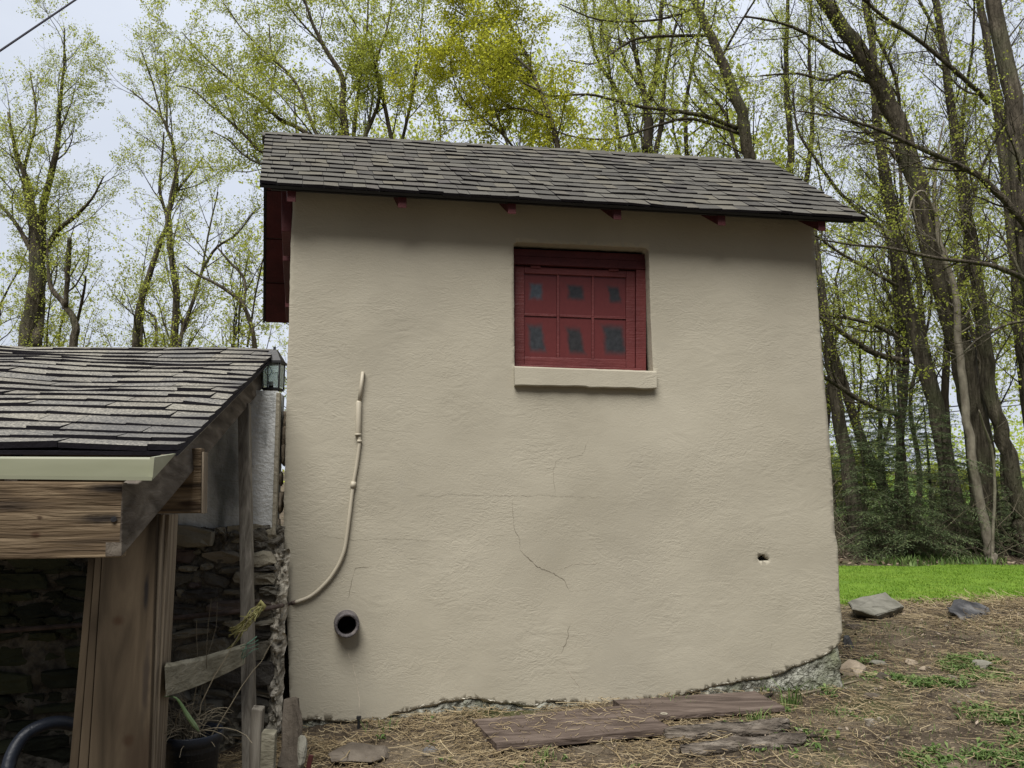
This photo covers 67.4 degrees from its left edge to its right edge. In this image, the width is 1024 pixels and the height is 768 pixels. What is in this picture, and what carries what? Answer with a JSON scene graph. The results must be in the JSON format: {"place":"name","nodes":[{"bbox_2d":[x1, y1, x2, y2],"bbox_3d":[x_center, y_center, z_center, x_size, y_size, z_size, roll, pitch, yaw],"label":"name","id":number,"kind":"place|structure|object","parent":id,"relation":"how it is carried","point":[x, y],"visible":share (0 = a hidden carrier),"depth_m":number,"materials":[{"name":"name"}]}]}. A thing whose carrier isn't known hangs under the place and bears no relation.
{"place":"outdoors","nodes":[
{"label":"outdoors","id":0,"kind":"place"},
{"bbox_2d":[0,0,75,51],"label":"service cable","id":1,"kind":"object","parent":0,"point":[36,26],"visible":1,"depth_m":6.78,"materials":[{"name":"rubber"}]},
{"bbox_2d":[0,0,1023,470],"label":"sky","id":2,"kind":"structure","parent":0,"point":[105,17],"materials":[{"name":"white"}]},
{"bbox_2d":[217,471,1023,767],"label":"ground","id":3,"kind":"structure","parent":0,"point":[923,738],"depth_m":3.94,"materials":[{"name":"soil"}]},
{"bbox_2d":[0,204,71,345],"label":"background tree","id":4,"kind":"object","parent":3,"relation":"on","point":[6,293],"visible":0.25,"depth_m":22.04,"materials":[{"name":"green plant"}]},
{"bbox_2d":[0,208,98,346],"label":"background tree","id":5,"kind":"object","parent":3,"relation":"on","point":[63,321],"visible":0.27,"depth_m":20.71,"materials":[{"name":"green plant"}]},
{"bbox_2d":[1,195,119,346],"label":"maple tree","id":6,"kind":"object","parent":3,"relation":"on","point":[71,314],"visible":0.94,"depth_m":16.27,"materials":[{"name":"green plant"}]},
{"bbox_2d":[0,0,156,346],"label":"maple tree","id":7,"kind":"object","parent":3,"relation":"on","point":[32,323],"visible":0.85,"depth_m":18.60,"materials":[{"name":"green plant"}]},
{"bbox_2d":[67,283,116,346],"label":"background tree","id":8,"kind":"object","parent":3,"relation":"on","point":[108,333],"visible":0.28,"depth_m":24.87,"materials":[{"name":"green plant"}]},
{"bbox_2d":[0,345,272,767],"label":"lean to","id":9,"kind":"object","parent":3,"relation":"on","point":[104,451],"visible":0.98,"depth_m":2.85,"materials":[{"name":"brown wood"}]},
{"bbox_2d":[1,716,73,767],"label":"hose","id":10,"kind":"object","parent":9,"relation":"attached to","point":[23,737],"visible":0.93,"depth_m":3.08,"materials":[{"name":"black plastic"}]},
{"bbox_2d":[165,643,245,695],"bbox_3d":[-1.254,1.155,3.163,0.043,0.137,0.643,-1,-8,10],"label":"wooden rail","id":11,"kind":"object","parent":9,"relation":"attached to","point":[183,675],"visible":0.99,"depth_m":3.10,"materials":[{"name":"grey wood"}]},
{"bbox_2d":[81,121,205,346],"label":"maple tree","id":12,"kind":"object","parent":3,"relation":"on","point":[145,287],"visible":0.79,"depth_m":17.34,"materials":[{"name":"green plant"}]},
{"bbox_2d":[95,203,193,346],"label":"background tree","id":13,"kind":"object","parent":3,"relation":"on","point":[146,302],"visible":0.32,"depth_m":21.75,"materials":[{"name":"green plant"}]},
{"bbox_2d":[0,390,290,767],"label":"stone wall","id":14,"kind":"structure","parent":3,"relation":"on","point":[38,674],"depth_m":3.97,"materials":[{"name":"stone"}]},
{"bbox_2d":[261,347,286,391],"bbox_3d":[-1.383,-0.065,4.452,0.118,0.305,0.118,0,-8,0],"label":"lantern","id":15,"kind":"object","parent":14,"relation":"on","point":[273,376],"visible":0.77,"depth_m":4.40,"materials":[{"name":"clear glass"}]},
{"bbox_2d":[71,1,236,346],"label":"maple tree","id":16,"kind":"object","parent":3,"relation":"on","point":[163,72],"visible":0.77,"depth_m":18.89,"materials":[{"name":"green plant"}]},
{"bbox_2d":[120,141,263,346],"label":"maple tree","id":17,"kind":"object","parent":3,"relation":"on","point":[195,294],"visible":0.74,"depth_m":17.38,"materials":[{"name":"green plant"}]},
{"bbox_2d":[124,223,265,346],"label":"background tree","id":18,"kind":"object","parent":3,"relation":"on","point":[161,300],"visible":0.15,"depth_m":23.41,"materials":[{"name":"green plant"}]},
{"bbox_2d":[163,195,262,347],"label":"maple tree","id":19,"kind":"object","parent":3,"relation":"on","point":[250,327],"visible":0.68,"depth_m":15.25,"materials":[{"name":"green plant"}]},
{"bbox_2d":[164,599,277,767],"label":"plant pot","id":20,"kind":"object","parent":3,"relation":"on","point":[190,742],"visible":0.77,"depth_m":3.04,"materials":[{"name":"black plastic"},{"name":"dry grass"},{"name":"green leaf"}]},
{"bbox_2d":[169,202,280,390],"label":"background tree","id":21,"kind":"object","parent":3,"relation":"on","point":[256,240],"visible":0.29,"depth_m":20.54,"materials":[{"name":"green plant"}]},
{"bbox_2d":[203,304,288,348],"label":"background tree","id":22,"kind":"object","parent":3,"relation":"on","point":[227,331],"visible":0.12,"depth_m":33.47,"materials":[{"name":"green plant"}]},
{"bbox_2d":[238,403,255,767],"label":"wooden upright","id":23,"kind":"object","parent":3,"relation":"on","point":[248,688],"visible":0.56,"depth_m":3.67,"materials":[{"name":"grey wood"}]},
{"bbox_2d":[227,600,265,648],"bbox_3d":[-1.224,1.104,3.462,0.209,0.253,0.076,0,-8,0],"label":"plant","id":24,"kind":"object","parent":23,"relation":"attached to","point":[260,606],"visible":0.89,"depth_m":3.45,"materials":[{"name":"plant"}]},
{"bbox_2d":[249,705,264,767],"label":"wooden stake","id":25,"kind":"object","parent":3,"relation":"on","point":[257,721],"visible":0.91,"depth_m":3.23,"materials":[{"name":"grey wood"}]},
{"bbox_2d":[260,729,276,767],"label":"wooden stake","id":26,"kind":"object","parent":3,"relation":"on","point":[268,748],"visible":1,"depth_m":3.17,"materials":[{"name":"brown wood"}]},
{"bbox_2d":[277,697,302,767],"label":"standing stone","id":27,"kind":"object","parent":3,"relation":"on","point":[292,726],"visible":0.88,"depth_m":3.48,"materials":[{"name":"stone"}]},
{"bbox_2d":[297,735,306,767],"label":"rock","id":28,"kind":"object","parent":3,"relation":"on","point":[302,748],"visible":1,"depth_m":3.24,"materials":[{"name":"grey stone"}]},
{"bbox_2d":[140,0,464,179],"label":"maple tree","id":29,"kind":"object","parent":3,"relation":"on","point":[367,57],"visible":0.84,"depth_m":15.84,"materials":[{"name":"green plant"}]},
{"bbox_2d":[221,0,430,323],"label":"background tree","id":30,"kind":"object","parent":3,"relation":"on","point":[371,131],"visible":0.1,"depth_m":20.68,"materials":[{"name":"green plant"}]},
{"bbox_2d":[328,742,390,761],"bbox_3d":[-0.720,1.766,3.656,0.292,0.081,0.187,0,-8,0],"label":"rock","id":31,"kind":"object","parent":3,"relation":"on","point":[359,752],"visible":0.94,"depth_m":3.62,"materials":[{"name":"brown stone"}]},
{"bbox_2d":[356,100,416,139],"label":"background tree","id":32,"kind":"object","parent":3,"relation":"on","point":[390,119],"visible":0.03,"depth_m":25.98,"materials":[{"name":"green plant"}]},
{"bbox_2d":[372,25,476,140],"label":"background tree","id":33,"kind":"object","parent":3,"relation":"on","point":[408,132],"visible":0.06,"depth_m":23.55,"materials":[{"name":"green plant"}]},
{"bbox_2d":[381,90,482,141],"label":"background tree","id":34,"kind":"object","parent":3,"relation":"on","point":[411,126],"visible":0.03,"depth_m":22.09,"materials":[{"name":"green plant"}]},
{"bbox_2d":[380,0,625,150],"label":"maple tree","id":35,"kind":"object","parent":3,"relation":"on","point":[501,61],"visible":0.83,"depth_m":13.78,"materials":[{"name":"green plant"}]},
{"bbox_2d":[489,33,581,146],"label":"background tree","id":36,"kind":"object","parent":3,"relation":"on","point":[556,44],"visible":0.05,"depth_m":22.31,"materials":[{"name":"green plant"}]},
{"bbox_2d":[485,49,597,147],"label":"background tree","id":37,"kind":"object","parent":3,"relation":"on","point":[522,135],"visible":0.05,"depth_m":21.62,"materials":[{"name":"green plant"}]},
{"bbox_2d":[260,132,865,727],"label":"stucco building","id":38,"kind":"structure","parent":3,"relation":"on","point":[594,460],"depth_m":4.50,"materials":[{"name":"paint"}]},
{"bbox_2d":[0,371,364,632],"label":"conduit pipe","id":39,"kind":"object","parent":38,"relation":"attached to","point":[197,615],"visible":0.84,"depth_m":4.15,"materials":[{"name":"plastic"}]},
{"bbox_2d":[334,610,358,637],"bbox_3d":[-0.897,1.294,4.164,0.136,0.139,0.153,2,-8,-14],"label":"drain stub","id":40,"kind":"object","parent":38,"relation":"attached to","point":[346,622],"visible":0.94,"depth_m":4.13,"materials":[{"name":"grey ceramic"}]},
{"bbox_2d":[514,247,647,370],"bbox_3d":[0.413,-0.429,4.744,0.931,0.843,0.128,1,-8,-8],"label":"window","id":41,"kind":"structure","parent":38,"relation":"in","point":[582,309],"depth_m":4.71,"materials":[{"name":"red paint"}]},
{"bbox_2d":[472,704,669,751],"bbox_3d":[0.280,1.731,3.876,0.952,0.115,0.370,1,-8,-5],"label":"plank","id":42,"kind":"object","parent":3,"relation":"on","point":[650,726],"visible":0.91,"depth_m":3.81,"materials":[{"name":"brown wood"}]},
{"bbox_2d":[485,699,658,741],"bbox_3d":[0.314,1.705,3.903,0.933,0.084,0.428,1,-8,-5],"label":"straw","id":43,"kind":"object","parent":42,"relation":"on","point":[609,722],"visible":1,"depth_m":3.88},
{"bbox_2d":[463,7,721,157],"bbox_3d":[2.371,-3.141,21.829,7.318,15.523,4.298,-3,-9,22],"label":"background tree","id":44,"kind":"object","parent":3,"relation":"on","point":[642,121],"visible":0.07,"depth_m":21.50,"materials":[{"name":"green plant"}]},
{"bbox_2d":[553,0,665,152],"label":"maple tree","id":45,"kind":"object","parent":3,"relation":"on","point":[612,83],"visible":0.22,"depth_m":19.06,"materials":[{"name":"green plant"}]},
{"bbox_2d":[217,598,1023,767],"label":"straw","id":46,"kind":"object","parent":3,"relation":"on","point":[444,718],"visible":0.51,"depth_m":3.92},
{"bbox_2d":[593,90,666,154],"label":"background tree","id":47,"kind":"object","parent":3,"relation":"on","point":[608,113],"visible":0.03,"depth_m":28.10,"materials":[{"name":"green plant"}]},
{"bbox_2d":[241,602,1023,767],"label":"plant litter","id":48,"kind":"object","parent":3,"relation":"on","point":[792,711],"visible":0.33,"depth_m":4.09,"materials":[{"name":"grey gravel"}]},
{"bbox_2d":[510,0,791,172],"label":"maple tree","id":49,"kind":"object","parent":3,"relation":"on","point":[747,148],"visible":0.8,"depth_m":15.20,"materials":[{"name":"green plant"}]},
{"bbox_2d":[278,607,1023,767],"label":"straw","id":50,"kind":"object","parent":3,"relation":"on","point":[757,714],"visible":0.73,"depth_m":4.00,"materials":[{"name":"plant"}]},
{"bbox_2d":[281,393,1023,496],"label":"wood","id":51,"kind":"object","parent":3,"relation":"on","point":[1021,442],"visible":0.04,"depth_m":51.04,"materials":[{"name":"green plant"}]},
{"bbox_2d":[568,0,739,155],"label":"maple tree","id":52,"kind":"object","parent":3,"relation":"on","point":[648,122],"visible":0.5,"depth_m":18.16,"materials":[{"name":"green plant"}]},
{"bbox_2d":[550,0,767,156],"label":"background tree","id":53,"kind":"object","parent":3,"relation":"on","point":[686,135],"visible":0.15,"depth_m":21.40,"materials":[{"name":"green plant"}]},
{"bbox_2d":[311,651,1023,767],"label":"weeds","id":54,"kind":"object","parent":3,"relation":"on","point":[1015,740],"visible":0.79,"depth_m":3.90,"materials":[{"name":"green plant"}]},
{"bbox_2d":[334,601,1022,764],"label":"dead leaves","id":55,"kind":"object","parent":3,"relation":"on","point":[976,722],"visible":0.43,"depth_m":4.42,"materials":[{"name":"brown plant"}]},
{"bbox_2d":[623,0,772,158],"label":"background tree","id":56,"kind":"object","parent":3,"relation":"on","point":[705,126],"visible":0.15,"depth_m":21.34,"materials":[{"name":"green plant"}]},
{"bbox_2d":[613,690,784,720],"bbox_3d":[0.996,1.727,4.121,0.861,0.060,0.281,2,-8,-11],"label":"plank","id":57,"kind":"object","parent":3,"relation":"on","point":[708,705],"visible":0.94,"depth_m":4.10,"materials":[{"name":"brown wood"}]},
{"bbox_2d":[654,0,765,159],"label":"maple tree","id":58,"kind":"object","parent":3,"relation":"on","point":[734,145],"visible":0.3,"depth_m":19.43,"materials":[{"name":"green plant"}]},
{"bbox_2d":[663,718,790,743],"bbox_3d":[1.059,1.697,3.771,0.652,0.086,0.092,1,-8,-10],"label":"bark piece","id":59,"kind":"object","parent":3,"relation":"on","point":[762,727],"visible":0.97,"depth_m":3.75,"materials":[{"name":"wood"}]},
{"bbox_2d":[679,732,806,756],"bbox_3d":[1.094,1.696,3.624,0.644,0.074,0.078,1,-8,-10],"label":"bark piece","id":60,"kind":"object","parent":3,"relation":"on","point":[731,744],"visible":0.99,"depth_m":3.60,"materials":[{"name":"wood"}]},
{"bbox_2d":[679,36,826,268],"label":"background tree","id":61,"kind":"object","parent":3,"relation":"on","point":[761,131],"visible":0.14,"depth_m":22.40,"materials":[{"name":"green plant"}]},
{"bbox_2d":[756,675,807,708],"bbox_3d":[1.479,1.681,4.189,0.328,0.175,0.200,-3,-9,21],"label":"grass tuft","id":62,"kind":"object","parent":3,"relation":"on","point":[789,701],"visible":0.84,"depth_m":4.18,"materials":[{"name":"plant"}]},
{"bbox_2d":[753,0,856,298],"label":"maple tree","id":63,"kind":"object","parent":3,"relation":"on","point":[791,151],"visible":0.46,"depth_m":21.32,"materials":[{"name":"green plant"}]},
{"bbox_2d":[769,78,879,527],"bbox_3d":[8.404,-2.143,21.248,3.158,13.088,3.419,-8,-11,43],"label":"background tree","id":64,"kind":"object","parent":3,"relation":"on","point":[820,244],"visible":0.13,"depth_m":21.19,"materials":[{"name":"green plant"}]},
{"bbox_2d":[775,153,875,550],"bbox_3d":[5.826,-0.669,14.400,2.138,7.978,2.163,0,-8,0],"label":"maple tree","id":65,"kind":"object","parent":3,"relation":"on","point":[838,425],"visible":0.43,"depth_m":14.08,"materials":[{"name":"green plant"}]},
{"bbox_2d":[774,161,904,427],"bbox_3d":[10.315,-1.292,25.424,5.442,13.056,4.002,0,-8,-3],"label":"background tree","id":66,"kind":"object","parent":3,"relation":"on","point":[828,407],"visible":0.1,"depth_m":25.83,"materials":[{"name":"green plant"}]},
{"bbox_2d":[763,43,935,534],"bbox_3d":[7.954,-2.229,17.473,4.218,11.426,2.447,0,-8,0],"label":"maple tree","id":67,"kind":"object","parent":3,"relation":"on","point":[802,134],"visible":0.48,"depth_m":17.77,"materials":[{"name":"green plant"}]},
{"bbox_2d":[689,0,1011,555],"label":"maple tree","id":68,"kind":"object","parent":3,"relation":"on","point":[849,36],"visible":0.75,"depth_m":13.80,"materials":[{"name":"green plant"}]},
{"bbox_2d":[840,659,866,675],"bbox_3d":[2.131,1.790,4.830,0.163,0.109,0.157,-7,-10,40],"label":"rock","id":69,"kind":"object","parent":3,"relation":"on","point":[848,665],"visible":0.78,"depth_m":4.78,"materials":[{"name":"beige stone"}]},
{"bbox_2d":[830,444,876,521],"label":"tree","id":70,"kind":"object","parent":3,"relation":"on","point":[833,466],"visible":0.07,"depth_m":29.10,"materials":[{"name":"green plant"}]},
{"bbox_2d":[821,231,892,449],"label":"background tree","id":71,"kind":"object","parent":3,"relation":"on","point":[854,387],"visible":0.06,"depth_m":30.67,"materials":[{"name":"green plant"}]},
{"bbox_2d":[821,183,893,508],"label":"background tree","id":72,"kind":"object","parent":3,"relation":"on","point":[859,409],"visible":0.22,"depth_m":25.68,"materials":[{"name":"green plant"}]},
{"bbox_2d":[817,243,901,535],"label":"maple tree","id":73,"kind":"object","parent":3,"relation":"on","point":[843,381],"visible":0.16,"depth_m":15.29,"materials":[{"name":"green plant"}]},
{"bbox_2d":[829,406,895,539],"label":"hemlock sapling","id":74,"kind":"object","parent":3,"relation":"on","point":[834,471],"visible":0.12,"depth_m":15.42,"materials":[{"name":"green plant"}]},
{"bbox_2d":[712,619,1023,767],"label":"grass","id":75,"kind":"structure","parent":3,"relation":"on","point":[935,699],"depth_m":4.26,"materials":[{"name":"plant"}]},
{"bbox_2d":[848,592,903,619],"bbox_3d":[3.007,1.908,6.375,0.788,0.278,0.311,7,-11,-41],"label":"rock","id":76,"kind":"object","parent":3,"relation":"on","point":[880,606],"visible":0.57,"depth_m":6.29,"materials":[{"name":"grey stone"}]},
{"bbox_2d":[784,0,970,549],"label":"maple tree","id":77,"kind":"object","parent":3,"relation":"on","point":[930,385],"visible":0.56,"depth_m":14.14,"materials":[{"name":"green plant"}]},
{"bbox_2d":[832,189,927,468],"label":"background tree","id":78,"kind":"object","parent":3,"relation":"on","point":[879,374],"visible":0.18,"depth_m":26.04,"materials":[{"name":"green plant"}]},
{"bbox_2d":[831,425,932,562],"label":"hemlock sapling","id":79,"kind":"object","parent":3,"relation":"on","point":[865,512],"visible":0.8,"depth_m":12.69,"materials":[{"name":"green plant"}]},
{"bbox_2d":[831,378,943,551],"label":"hemlock sapling","id":80,"kind":"object","parent":3,"relation":"on","point":[883,476],"visible":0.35,"depth_m":14.09,"materials":[{"name":"green plant"}]},
{"bbox_2d":[753,0,1023,400],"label":"maple tree","id":81,"kind":"object","parent":3,"relation":"on","point":[1012,123],"visible":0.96,"depth_m":11.87,"materials":[{"name":"green plant"}]},
{"bbox_2d":[819,48,962,506],"bbox_3d":[8.233,-2.133,16.527,2.879,11.119,2.469,-4,-9,26],"label":"maple tree","id":82,"kind":"object","parent":3,"relation":"on","point":[905,370],"visible":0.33,"depth_m":16.55,"materials":[{"name":"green plant"}]},
{"bbox_2d":[828,187,988,523],"bbox_3d":[11.627,-0.775,22.572,3.019,10.904,5.140,3,-9,-21],"label":"background tree","id":83,"kind":"object","parent":3,"relation":"on","point":[912,395],"visible":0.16,"depth_m":22.60,"materials":[{"name":"green plant"}]},
{"bbox_2d":[852,365,975,562],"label":"hemlock sapling","id":84,"kind":"object","parent":3,"relation":"on","point":[906,486],"visible":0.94,"depth_m":12.42,"materials":[{"name":"green plant"}]},
{"bbox_2d":[816,0,1023,557],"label":"maple tree","id":85,"kind":"object","parent":3,"relation":"on","point":[1007,450],"visible":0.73,"depth_m":13.48,"materials":[{"name":"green plant"}]},
{"bbox_2d":[838,545,1012,565],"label":"undergrowth","id":86,"kind":"object","parent":3,"relation":"on","point":[911,561],"visible":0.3,"depth_m":11.92,"materials":[{"name":"plant"}]},
{"bbox_2d":[829,0,1023,521],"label":"background tree","id":87,"kind":"object","parent":3,"relation":"on","point":[945,378],"visible":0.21,"depth_m":19.07,"materials":[{"name":"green plant"}]},
{"bbox_2d":[879,389,973,540],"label":"hemlock sapling","id":88,"kind":"object","parent":3,"relation":"on","point":[926,437],"visible":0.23,"depth_m":15.09,"materials":[{"name":"green plant"}]},
{"bbox_2d":[832,455,1023,559],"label":"undergrowth","id":89,"kind":"object","parent":3,"relation":"on","point":[839,534],"visible":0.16,"depth_m":13.20,"materials":[{"name":"green plant"}]},
{"bbox_2d":[836,537,1023,565],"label":"dead leaves","id":90,"kind":"object","parent":3,"relation":"on","point":[841,561],"visible":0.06,"depth_m":12.28,"materials":[{"name":"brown plant"}]},
{"bbox_2d":[842,588,1023,651],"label":"straw","id":91,"kind":"object","parent":3,"relation":"on","point":[981,602],"visible":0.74,"depth_m":6.48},
{"bbox_2d":[860,76,1023,560],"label":"maple tree","id":92,"kind":"object","parent":3,"relation":"on","point":[970,438],"visible":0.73,"depth_m":12.90,"materials":[{"name":"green plant"}]},
{"bbox_2d":[888,0,1010,373],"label":"maple tree","id":93,"kind":"object","parent":3,"relation":"on","point":[924,10],"visible":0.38,"depth_m":17.06,"materials":[{"name":"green plant"}]},
{"bbox_2d":[889,413,1022,562],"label":"hemlock sapling","id":94,"kind":"object","parent":3,"relation":"on","point":[947,499],"visible":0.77,"depth_m":12.72,"materials":[{"name":"green plant"}]},
{"bbox_2d":[889,597,1023,635],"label":"dead leaves","id":95,"kind":"object","parent":3,"relation":"on","point":[958,622],"visible":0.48,"depth_m":6.21,"materials":[{"name":"brown plant"}]},
{"bbox_2d":[906,82,1014,391],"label":"background tree","id":96,"kind":"object","parent":3,"relation":"on","point":[973,329],"visible":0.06,"depth_m":26.51,"materials":[{"name":"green plant"}]},
{"bbox_2d":[913,186,1019,512],"bbox_3d":[13.216,-1.050,20.405,4.978,10.558,2.923,-5,-9,31],"label":"background tree","id":97,"kind":"object","parent":3,"relation":"on","point":[997,392],"visible":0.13,"depth_m":20.68,"materials":[{"name":"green plant"}]},
{"bbox_2d":[947,599,990,619],"bbox_3d":[3.795,1.909,6.316,0.626,0.254,0.257,6,-10,-38],"label":"rock","id":98,"kind":"object","parent":3,"relation":"on","point":[956,607],"visible":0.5,"depth_m":6.32,"materials":[{"name":"stone"}]},
{"bbox_2d":[942,186,1018,457],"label":"background tree","id":99,"kind":"object","parent":3,"relation":"on","point":[1005,377],"visible":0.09,"depth_m":23.38,"materials":[{"name":"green plant"}]},
{"bbox_2d":[938,0,1023,417],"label":"maple tree","id":100,"kind":"object","parent":3,"relation":"on","point":[988,54],"visible":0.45,"depth_m":15.59,"materials":[{"name":"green plant"}]},
{"bbox_2d":[938,423,1023,541],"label":"hemlock sapling","id":101,"kind":"object","parent":3,"relation":"on","point":[996,461],"visible":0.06,"depth_m":14.85,"materials":[{"name":"green plant"}]},
{"bbox_2d":[952,72,1023,426],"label":"background tree","id":102,"kind":"object","parent":3,"relation":"on","point":[1013,357],"visible":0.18,"depth_m":18.76,"materials":[{"name":"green plant"}]},
{"bbox_2d":[955,454,1023,557],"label":"hemlock sapling","id":103,"kind":"object","parent":3,"relation":"on","point":[1005,527],"visible":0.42,"depth_m":13.03,"materials":[{"name":"green plant"}]},
{"bbox_2d":[978,407,1016,563],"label":"dead sapling","id":104,"kind":"object","parent":3,"relation":"on","point":[994,503],"visible":0.89,"depth_m":11.93,"materials":[{"name":"wood"}]},
{"bbox_2d":[838,562,1023,608],"bbox_3d":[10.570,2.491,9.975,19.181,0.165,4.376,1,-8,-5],"label":"lawn","id":105,"kind":"structure","parent":0,"point":[1009,586],"depth_m":9.48,"materials":[{"name":"plant"}]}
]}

